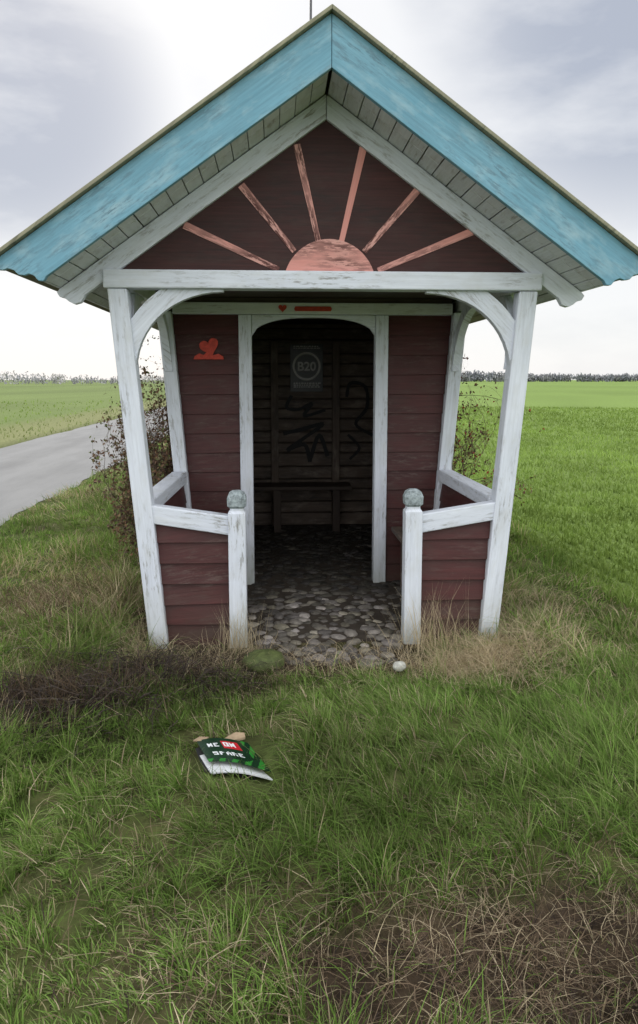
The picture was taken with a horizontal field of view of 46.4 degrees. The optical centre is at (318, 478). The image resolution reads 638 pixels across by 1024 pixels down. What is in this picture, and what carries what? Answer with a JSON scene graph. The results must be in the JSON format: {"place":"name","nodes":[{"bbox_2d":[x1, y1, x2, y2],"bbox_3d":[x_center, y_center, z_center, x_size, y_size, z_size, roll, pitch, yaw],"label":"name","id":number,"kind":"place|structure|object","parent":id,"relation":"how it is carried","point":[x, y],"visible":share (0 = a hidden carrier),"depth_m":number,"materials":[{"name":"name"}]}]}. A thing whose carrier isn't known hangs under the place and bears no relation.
{"place":"outdoors","nodes":[
{"label":"outdoors","id":0,"kind":"place"},
{"bbox_2d":[0,407,167,525],"bbox_3d":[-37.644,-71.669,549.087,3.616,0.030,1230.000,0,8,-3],"label":"road","id":1,"kind":"structure","parent":0,"point":[30,470],"depth_m":14.18,"materials":[{"name":"grey asphalt"}]},
{"bbox_2d":[173,315,450,580],"bbox_3d":[-0.041,-0.205,5.768,2.110,2.084,0.028,0,8,-3],"label":"wall","id":2,"kind":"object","parent":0,"point":[418,346],"depth_m":5.72,"materials":[{"name":"red wood"}]},
{"bbox_2d":[168,303,455,524],"bbox_3d":[-0.114,-0.425,6.986,2.248,2.194,2.350,0,8,-3],"label":"room lining","id":3,"kind":"object","parent":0,"point":[319,465],"visible":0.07,"depth_m":8.11,"materials":[{"name":"brown wood"}]},
{"bbox_2d":[252,323,373,512],"bbox_3d":[-0.185,-0.586,8.173,2.200,2.200,0.030,0,8,-3],"label":"room backing","id":4,"kind":"object","parent":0,"point":[315,408],"visible":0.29,"depth_m":8.14,"materials":[{"name":"brown wood"}]},
{"bbox_2d":[0,380,637,1023],"bbox_3d":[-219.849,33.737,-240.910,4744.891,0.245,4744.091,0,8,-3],"label":"ground","id":5,"kind":"structure","parent":0,"point":[74,398],"depth_m":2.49,"materials":[{"name":"green plant"}]},
{"bbox_2d":[0,371,163,383],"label":"distant tree row","id":6,"kind":"object","parent":5,"relation":"on","point":[56,379],"visible":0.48,"depth_m":251.42,"materials":[{"name":"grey plant"}]},
{"bbox_2d":[89,335,173,561],"bbox_3d":[-1.493,-0.095,6.466,0.619,2.303,2.690,0,8,-3],"label":"bare shrub","id":7,"kind":"object","parent":5,"relation":"on","point":[161,467],"visible":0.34,"depth_m":5.98,"materials":[{"name":"brown plant"}]},
{"bbox_2d":[107,288,168,648],"bbox_3d":[-1.050,-0.004,4.388,0.289,2.168,0.110,0,8,-3],"label":"front post","id":8,"kind":"object","parent":5,"relation":"on","point":[128,372],"visible":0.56,"depth_m":4.33,"materials":[{"name":"white paint"}]},
{"bbox_2d":[130,293,172,370],"bbox_3d":[-1.118,-0.945,4.924,0.094,0.450,1.213,0,8,-2],"label":"side brace","id":9,"kind":"object","parent":8,"relation":"attached to","point":[137,300],"visible":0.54,"depth_m":5.42,"materials":[{"name":"white paint"}]},
{"bbox_2d":[131,289,223,378],"bbox_3d":[-0.814,-0.830,4.292,0.536,0.510,0.060,0,8,-3],"label":"brace","id":10,"kind":"object","parent":8,"relation":"attached to","point":[152,309],"visible":0.92,"depth_m":4.24,"materials":[{"name":"white paint"}]},
{"bbox_2d":[102,269,542,292],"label":"front beam","id":11,"kind":"structure","parent":8,"relation":"on","point":[326,281],"depth_m":4.24,"materials":[{"name":"white paint"}]},
{"bbox_2d":[57,95,325,304],"bbox_3d":[-0.717,-1.559,4.179,1.512,1.144,0.050,0,8,-3],"label":"gable rafter","id":12,"kind":"object","parent":11,"relation":"on","point":[78,289],"visible":1,"depth_m":4.16,"materials":[{"name":"white wood"}]},
{"bbox_2d":[123,120,522,272],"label":"gable panel","id":13,"kind":"structure","parent":11,"relation":"on","point":[233,216],"depth_m":4.23,"materials":[{"name":"red wood"}]},
{"bbox_2d":[183,144,473,270],"bbox_3d":[0.062,-1.532,4.228,1.662,0.702,0.007,0,8,-3],"label":"sunburst","id":14,"kind":"object","parent":13,"relation":"attached to","point":[319,254],"visible":0.98,"depth_m":4.25,"materials":[{"name":"red paint"}]},
{"bbox_2d":[326,95,583,307],"bbox_3d":[0.796,-1.571,4.268,1.512,1.144,0.050,0,8,-3],"label":"gable rafter","id":15,"kind":"object","parent":11,"relation":"on","point":[563,292],"visible":1,"depth_m":4.24,"materials":[{"name":"white wood"}]},
{"bbox_2d":[0,626,338,777],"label":"brush pile","id":16,"kind":"object","parent":5,"relation":"on","point":[103,679],"visible":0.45,"depth_m":3.66,"materials":[{"name":"brown plant"}]},
{"bbox_2d":[159,311,191,508],"bbox_3d":[-1.065,-0.175,5.694,0.264,2.160,0.110,0,8,-3],"label":"post","id":17,"kind":"object","parent":5,"relation":"on","point":[175,417],"visible":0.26,"depth_m":5.60,"materials":[{"name":"white paint"}]},
{"bbox_2d":[164,486,186,507],"bbox_3d":[-1.000,0.528,5.127,0.115,0.802,1.200,0,8,-1],"label":"side panel","id":18,"kind":"object","parent":5,"relation":"on","point":[177,498],"visible":0.07,"depth_m":5.41,"materials":[{"name":"red paint"}]},
{"bbox_2d":[153,472,186,504],"bbox_3d":[-1.051,0.077,5.063,0.110,0.108,1.206,0,8,-1],"label":"side rail","id":19,"kind":"object","parent":18,"relation":"on","point":[168,487],"visible":0.63,"depth_m":5.07,"materials":[{"name":"white paint"}]},
{"bbox_2d":[156,524,229,644],"bbox_3d":[-0.750,0.630,4.499,0.458,0.763,0.053,0,8,-3],"label":"front panel","id":20,"kind":"object","parent":5,"relation":"on","point":[194,564],"visible":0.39,"depth_m":4.49,"materials":[{"name":"red paint"}]},
{"bbox_2d":[152,504,227,534],"bbox_3d":[-0.780,0.238,4.436,0.489,0.188,0.085,0,8,-3],"label":"front rail","id":21,"kind":"object","parent":20,"relation":"on","point":[193,519],"visible":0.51,"depth_m":4.40,"materials":[{"name":"white paint"}]},
{"bbox_2d":[193,732,272,779],"bbox_3d":[-0.358,1.146,3.048,0.243,0.078,0.355,-3,8,-22],"label":"discarded sign","id":22,"kind":"object","parent":5,"relation":"on","point":[232,750],"visible":0.98,"depth_m":3.03,"materials":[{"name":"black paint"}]},
{"bbox_2d":[227,490,247,647],"bbox_3d":[-0.488,0.578,4.485,0.114,1.028,0.114,0,8,-3],"label":"newel post","id":23,"kind":"object","parent":5,"relation":"on","point":[237,543],"visible":0.94,"depth_m":4.42,"materials":[{"name":"white paint"}]},
{"bbox_2d":[241,649,284,674],"bbox_3d":[-0.310,1.023,4.190,0.242,0.119,0.206,-5,9,-32],"label":"mossy stone","id":24,"kind":"object","parent":5,"relation":"on","point":[272,656],"visible":0.84,"depth_m":4.12,"materials":[{"name":"green stone"}]},
{"bbox_2d":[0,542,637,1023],"bbox_3d":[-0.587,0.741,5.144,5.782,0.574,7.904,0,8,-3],"label":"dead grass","id":25,"kind":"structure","parent":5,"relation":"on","point":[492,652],"depth_m":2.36,"materials":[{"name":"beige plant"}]},
{"bbox_2d":[172,524,465,668],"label":"floor cobbles","id":26,"kind":"object","parent":5,"relation":"on","point":[299,618],"visible":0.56,"depth_m":5.47,"materials":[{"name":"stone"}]},
{"bbox_2d":[254,482,351,531],"bbox_3d":[-0.380,0.305,7.941,1.430,0.495,0.360,0,8,-3],"label":"room bench","id":27,"kind":"object","parent":26,"relation":"on","point":[277,488],"visible":0.81,"depth_m":7.82,"materials":[{"name":"brown wood"}]},
{"bbox_2d":[391,526,402,586],"bbox_3d":[0.768,0.679,5.253,0.340,0.465,1.195,0,8,-3],"label":"porch bench","id":28,"kind":"object","parent":26,"relation":"on","point":[397,531],"visible":0.16,"depth_m":5.69,"materials":[{"name":"brown wood"}]},
{"bbox_2d":[392,661,405,671],"bbox_3d":[0.446,1.030,4.105,0.072,0.049,0.084,3,8,20],"label":"pale stone","id":29,"kind":"object","parent":5,"relation":"on","point":[397,665],"visible":0.97,"depth_m":4.08,"materials":[{"name":"white stone"}]},
{"bbox_2d":[401,488,423,643],"bbox_3d":[0.566,0.570,4.547,0.114,1.028,0.114,0,8,-3],"label":"newel post","id":30,"kind":"object","parent":5,"relation":"on","point":[412,545],"visible":0.95,"depth_m":4.49,"materials":[{"name":"white paint"}]},
{"bbox_2d":[433,313,464,509],"bbox_3d":[0.986,-0.191,5.814,0.264,2.160,0.110,0,8,-3],"label":"post","id":31,"kind":"object","parent":5,"relation":"on","point":[449,418],"visible":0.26,"depth_m":5.72,"materials":[{"name":"white paint"}]},
{"bbox_2d":[420,521,489,639],"bbox_3d":[0.825,0.617,4.592,0.458,0.762,0.053,0,8,-3],"label":"front panel","id":32,"kind":"object","parent":5,"relation":"on","point":[454,555],"visible":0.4,"depth_m":4.58,"materials":[{"name":"red paint"}]},
{"bbox_2d":[422,500,494,532],"bbox_3d":[0.857,0.225,4.533,0.489,0.188,0.085,0,8,-3],"label":"front rail","id":33,"kind":"object","parent":32,"relation":"attached to","point":[453,516],"visible":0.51,"depth_m":4.49,"materials":[{"name":"white paint"}]},
{"bbox_2d":[439,483,475,508],"bbox_3d":[0.997,0.512,5.245,0.113,0.802,1.200,-1,8,-6],"label":"side panel","id":34,"kind":"object","parent":5,"relation":"on","point":[450,497],"visible":0.08,"depth_m":5.51,"materials":[{"name":"red paint"}]},
{"bbox_2d":[438,470,491,502],"bbox_3d":[1.040,0.061,5.186,0.110,0.108,1.206,-1,8,-6],"label":"side rail","id":35,"kind":"object","parent":34,"relation":"on","point":[473,490],"visible":0.65,"depth_m":5.13,"materials":[{"name":"white paint"}]},
{"bbox_2d":[452,355,547,505],"bbox_3d":[1.503,-0.174,6.668,0.925,1.828,2.196,0,8,-3],"label":"bare shrub","id":36,"kind":"object","parent":5,"relation":"on","point":[471,444],"visible":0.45,"depth_m":6.39,"materials":[{"name":"brown plant"}]},
{"bbox_2d":[478,291,537,640],"bbox_3d":[1.126,-0.021,4.516,0.289,2.168,0.110,0,8,-3],"label":"front post","id":37,"kind":"object","parent":5,"relation":"on","point":[511,414],"visible":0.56,"depth_m":4.46,"materials":[{"name":"white paint"}]},
{"bbox_2d":[425,291,514,378],"bbox_3d":[0.890,-0.843,4.393,0.536,0.510,0.060,0,8,-3],"label":"brace","id":38,"kind":"object","parent":37,"relation":"attached to","point":[492,310],"visible":0.99,"depth_m":4.35,"materials":[{"name":"white paint"}]},
{"bbox_2d":[452,296,512,371],"bbox_3d":[1.109,-0.962,5.055,0.092,0.450,1.213,-1,8,-5],"label":"side brace","id":39,"kind":"object","parent":37,"relation":"attached to","point":[467,314],"visible":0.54,"depth_m":5.49,"materials":[{"name":"white paint"}]},
{"bbox_2d":[461,370,637,381],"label":"distant woodland","id":40,"kind":"object","parent":5,"relation":"on","point":[475,376],"visible":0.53,"depth_m":522.43,"materials":[{"name":"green plant"}]},
{"bbox_3d":[-0.116,-0.430,7.016,2.286,2.202,2.452,0,8,-3],"label":"room","id":41,"kind":"object","parent":5,"relation":"on","visible":0},
{"bbox_2d":[129,290,155,303],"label":"side top beam","id":42,"kind":"structure","parent":41,"relation":"attached to","point":[146,295],"depth_m":4.72,"materials":[{"name":"paint"}]},
{"bbox_2d":[270,341,339,525],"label":"wall battens","id":43,"kind":"object","parent":41,"relation":"attached to","point":[335,411],"depth_m":8.00,"materials":[{"name":"brown wood"}]},
{"bbox_2d":[155,290,456,322],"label":"ceiling","id":44,"kind":"structure","parent":41,"relation":"on","point":[316,294],"depth_m":5.42,"materials":[{"name":"brown wood"}]},
{"bbox_2d":[290,344,322,391],"bbox_3d":[-0.133,-1.184,7.967,0.350,0.500,0.013,0,8,-3],"label":"poster","id":45,"kind":"object","parent":41,"relation":"attached to","point":[306,367],"visible":1,"depth_m":7.96,"materials":[{"name":"paper"}]},
{"bbox_2d":[238,315,388,584],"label":"door jambs","id":46,"kind":"structure","parent":41,"relation":"attached to","point":[380,408],"depth_m":5.71,"materials":[{"name":"white wood"}]},
{"bbox_2d":[194,305,286,358],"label":"heart decorations","id":47,"kind":"object","parent":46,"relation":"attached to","point":[209,347],"visible":1,"depth_m":5.59},
{"bbox_2d":[172,302,452,315],"bbox_3d":[-0.040,-1.279,5.609,2.100,0.085,0.087,0,8,-3],"label":"door lintel","id":48,"kind":"structure","parent":46,"relation":"on","point":[270,308],"depth_m":5.58,"materials":[{"name":"white wood"}]},
{"bbox_2d":[294,306,331,310],"bbox_3d":[-0.043,-1.269,5.561,0.282,0.035,0.009,0,8,-3],"label":"lintel plaque","id":49,"kind":"object","parent":48,"relation":"attached to","point":[311,308],"visible":1,"depth_m":5.56,"materials":[{"name":"red wood"}]},
{"bbox_2d":[252,315,374,335],"bbox_3d":[-0.040,-1.158,5.627,0.932,0.153,0.045,0,8,-3],"label":"door arch","id":50,"kind":"structure","parent":46,"relation":"attached to","point":[367,321],"depth_m":5.60,"materials":[{"name":"white wood"}]},
{"bbox_2d":[184,297,451,303],"bbox_3d":[-0.040,-1.339,5.600,2.100,0.034,0.040,0,8,-3],"label":"lintel filler","id":51,"kind":"object","parent":46,"relation":"on","point":[313,300],"visible":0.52,"depth_m":5.58,"materials":[{"name":"brown wood"}]},
{"bbox_2d":[46,71,602,328],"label":"soffit boards","id":52,"kind":"object","parent":41,"relation":"on","point":[537,244],"visible":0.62,"depth_m":4.06,"materials":[{"name":"paint"}]},
{"bbox_2d":[0,4,637,312],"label":"roof covering","id":53,"kind":"object","parent":52,"relation":"on","point":[404,66],"visible":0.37,"depth_m":3.74,"materials":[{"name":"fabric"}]},
{"bbox_2d":[0,13,331,281],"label":"bargeboard","id":54,"kind":"object","parent":53,"relation":"attached to","point":[205,133],"visible":1,"depth_m":3.75,"materials":[{"name":"blue paint"}]},
{"bbox_2d":[309,0,311,19],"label":"antenna mast","id":55,"kind":"object","parent":53,"relation":"on","point":[310,15],"depth_m":8.24,"materials":[{"name":"metal"}]},
{"bbox_2d":[36,261,603,330],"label":"eave boards","id":56,"kind":"object","parent":52,"relation":"attached to","point":[59,287],"visible":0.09,"depth_m":4.84,"materials":[{"name":"paint"}]},
{"bbox_2d":[332,13,637,285],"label":"bargeboard","id":57,"kind":"object","parent":52,"relation":"attached to","point":[393,90],"visible":1,"depth_m":3.84,"materials":[{"name":"blue paint"}]},
{"bbox_2d":[283,381,372,461],"bbox_3d":[0.100,-0.619,8.084,0.991,0.881,0.007,0,8,-3],"label":"graffiti","id":58,"kind":"object","parent":41,"relation":"attached to","point":[299,442],"visible":0.99,"depth_m":8.09,"materials":[{"name":"black paint"}]},
{"bbox_2d":[452,293,514,312],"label":"side top beam","id":59,"kind":"structure","parent":41,"relation":"attached to","point":[460,306],"depth_m":5.46,"materials":[{"name":"paint"}]},
{"bbox_2d":[0,0,637,379],"label":"sky","id":60,"kind":"structure","parent":0,"point":[84,84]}
]}

